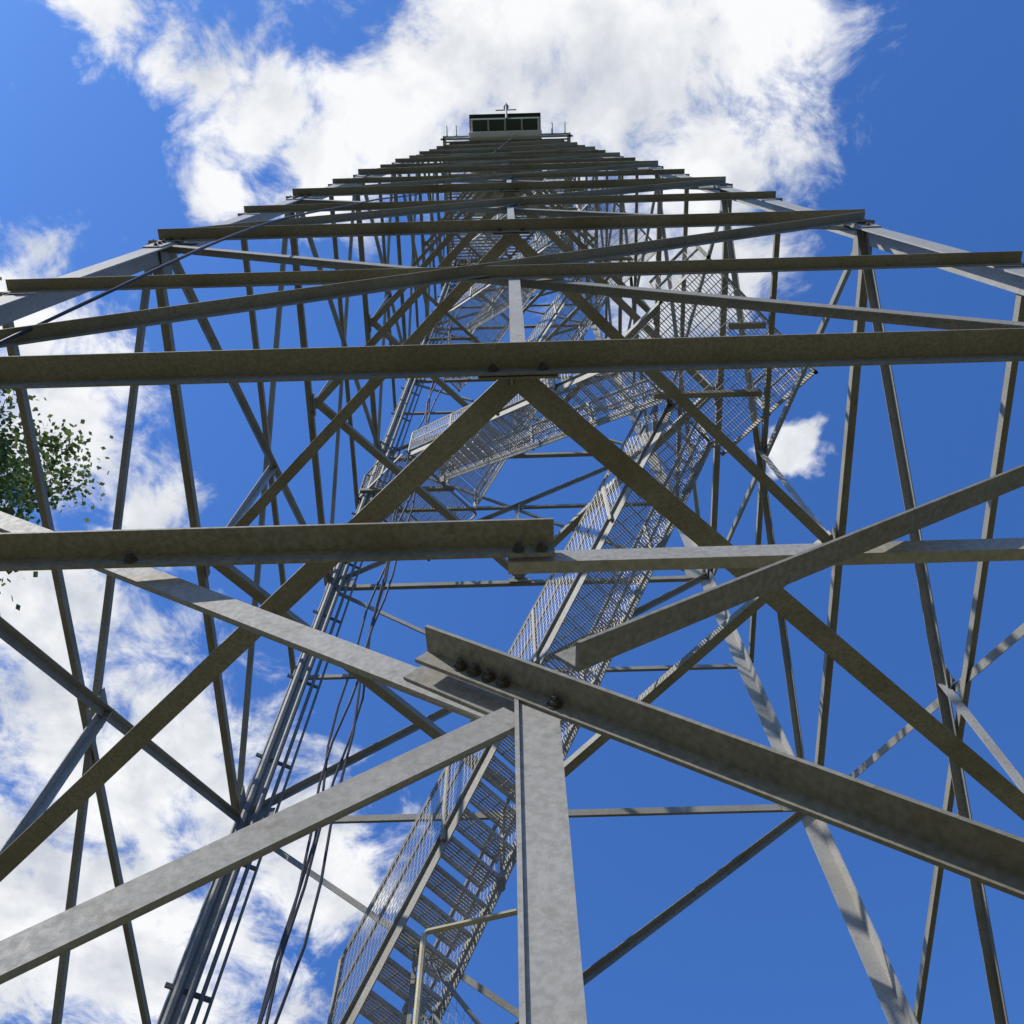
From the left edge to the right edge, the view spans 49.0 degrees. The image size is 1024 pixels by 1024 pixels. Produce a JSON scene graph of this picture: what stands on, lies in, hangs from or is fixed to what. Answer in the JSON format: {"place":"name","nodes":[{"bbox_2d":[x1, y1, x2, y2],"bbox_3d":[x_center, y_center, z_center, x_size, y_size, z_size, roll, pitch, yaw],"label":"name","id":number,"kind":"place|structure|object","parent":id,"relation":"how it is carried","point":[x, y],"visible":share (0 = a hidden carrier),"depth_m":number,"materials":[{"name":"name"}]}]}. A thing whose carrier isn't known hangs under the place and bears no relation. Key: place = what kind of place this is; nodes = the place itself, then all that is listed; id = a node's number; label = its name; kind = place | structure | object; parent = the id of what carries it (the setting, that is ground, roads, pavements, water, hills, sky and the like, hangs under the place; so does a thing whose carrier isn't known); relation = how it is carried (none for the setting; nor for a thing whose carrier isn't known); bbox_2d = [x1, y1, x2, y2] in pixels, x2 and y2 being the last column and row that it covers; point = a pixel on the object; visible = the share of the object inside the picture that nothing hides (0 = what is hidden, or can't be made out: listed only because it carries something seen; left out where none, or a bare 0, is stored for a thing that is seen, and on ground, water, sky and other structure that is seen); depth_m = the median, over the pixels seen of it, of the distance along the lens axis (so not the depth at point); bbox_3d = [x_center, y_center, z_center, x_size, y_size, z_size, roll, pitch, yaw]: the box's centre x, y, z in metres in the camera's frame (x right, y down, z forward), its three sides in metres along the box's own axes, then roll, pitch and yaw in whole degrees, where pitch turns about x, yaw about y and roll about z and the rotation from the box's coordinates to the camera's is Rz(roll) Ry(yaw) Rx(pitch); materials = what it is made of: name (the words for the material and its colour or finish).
{"place":"outdoors","nodes":[
{"label":"outdoors","id":0,"kind":"place"},
{"bbox_2d":[0,277,113,610],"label":"deciduous tree","id":1,"kind":"object","parent":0,"point":[14,479],"visible":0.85,"depth_m":20.05,"materials":[{"name":"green plant"}]},
{"bbox_2d":[469,119,542,216],"bbox_3d":[-0.185,-11.081,36.282,2.320,0.237,2.980,-2,-68,0],"label":"cab floor edge","id":2,"kind":"object","parent":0,"point":[506,133],"visible":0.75,"depth_m":35.78,"materials":[{"name":"grey metal"}]},
{"bbox_2d":[0,0,1023,1023],"label":"sky","id":3,"kind":"structure","parent":0,"point":[122,122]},
{"bbox_2d":[360,178,811,521],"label":"landing gratings","id":4,"kind":"object","parent":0,"point":[457,385],"visible":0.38,"depth_m":13.35,"materials":[{"name":"grey metal"}]},
{"label":"ground","id":5,"kind":"structure","parent":0,"visible":0},
{"bbox_2d":[0,179,1023,1023],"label":"posts and lower braces","id":6,"kind":"object","parent":5,"relation":"on","point":[550,973],"visible":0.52,"depth_m":1.81,"materials":[{"name":"metal"}]},
{"bbox_2d":[0,464,1023,899],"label":"lapped struts","id":7,"kind":"object","parent":6,"relation":"attached to","point":[984,854],"visible":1,"depth_m":2.12,"materials":[{"name":"metal"}]},
{"bbox_2d":[0,150,1023,1023],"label":"legs","id":8,"kind":"object","parent":5,"relation":"on","point":[890,994],"visible":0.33,"depth_m":10.38,"materials":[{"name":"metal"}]},
{"bbox_2d":[0,139,1023,1023],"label":"horizontal struts","id":9,"kind":"object","parent":8,"relation":"attached to","point":[854,351],"visible":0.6,"depth_m":7.99,"materials":[{"name":"metal"}]},
{"bbox_2d":[0,139,1023,1023],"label":"cross braces","id":10,"kind":"object","parent":8,"relation":"attached to","point":[876,315],"visible":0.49,"depth_m":9.15,"materials":[{"name":"metal"}]},
{"bbox_2d":[123,162,954,805],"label":"bolts","id":11,"kind":"object","parent":10,"relation":"attached to","point":[553,702],"visible":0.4,"depth_m":2.08,"materials":[{"name":"metal"}]},
{"bbox_2d":[98,157,952,1014],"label":"gusset plates","id":12,"kind":"object","parent":8,"relation":"attached to","point":[460,691],"visible":0.28,"depth_m":4.48,"materials":[{"name":"metal"}]},
{"bbox_2d":[441,119,572,263],"bbox_3d":[-0.126,-10.446,36.889,4.200,1.150,4.618,-2,-68,0],"label":"catwalk","id":13,"kind":"object","parent":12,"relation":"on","point":[568,135],"visible":0.27,"depth_m":36.41,"materials":[{"name":"metal"}]},
{"bbox_2d":[470,116,539,131],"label":"cab walls","id":14,"kind":"structure","parent":13,"relation":"on","point":[512,124],"depth_m":35.90,"materials":[{"name":"grey metal"}]},
{"bbox_2d":[469,113,540,129],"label":"cab roof","id":15,"kind":"structure","parent":14,"relation":"on","point":[503,115],"depth_m":37.73,"materials":[{"name":"black metal"}]},
{"bbox_2d":[445,103,565,136],"bbox_3d":[-0.223,-13.095,37.372,3.996,3.906,0.842,-2,-68,0],"label":"antenna","id":16,"kind":"object","parent":14,"relation":"attached to","point":[506,107],"visible":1,"depth_m":36.85,"materials":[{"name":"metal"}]},
{"bbox_2d":[0,160,1023,881],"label":"plan bracing","id":17,"kind":"object","parent":12,"relation":"attached to","point":[448,442],"visible":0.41,"depth_m":5.34,"materials":[{"name":"metal"}]},
{"bbox_2d":[359,177,814,521],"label":"landing beams","id":18,"kind":"structure","parent":8,"relation":"attached to","point":[722,393],"depth_m":13.24,"materials":[{"name":"grey metal"}]},
{"bbox_2d":[0,135,514,1023],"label":"cables","id":19,"kind":"object","parent":18,"relation":"attached to","point":[272,981],"visible":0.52,"depth_m":10.23,"materials":[{"name":"black rubber"}]},
{"bbox_2d":[161,260,459,1023],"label":"conduits","id":20,"kind":"object","parent":18,"relation":"attached to","point":[179,989],"visible":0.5,"depth_m":12.25,"materials":[{"name":"grey metal"}]},
{"bbox_2d":[413,908,517,1023],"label":"tan guard pipe","id":21,"kind":"object","parent":18,"relation":"attached to","point":[442,928],"visible":0.96,"depth_m":8.92,"materials":[{"name":"beige metal"}]},
{"bbox_2d":[339,191,714,1023],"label":"stair stringers","id":22,"kind":"object","parent":5,"relation":"on","point":[401,919],"visible":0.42,"depth_m":11.27,"materials":[{"name":"metal"}]},
{"bbox_2d":[350,193,709,1023],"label":"stair treads","id":23,"kind":"object","parent":22,"relation":"on","point":[490,431],"visible":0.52,"depth_m":11.69,"materials":[{"name":"metal"}]},
{"bbox_2d":[327,170,818,1023],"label":"handrails","id":24,"kind":"object","parent":22,"relation":"attached to","point":[407,1010],"visible":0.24,"depth_m":11.62,"materials":[{"name":"metal"}]},
{"bbox_2d":[330,177,807,1023],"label":"guard mesh","id":25,"kind":"object","parent":5,"relation":"on","point":[552,611],"visible":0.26,"depth_m":11.24,"materials":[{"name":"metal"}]}
]}

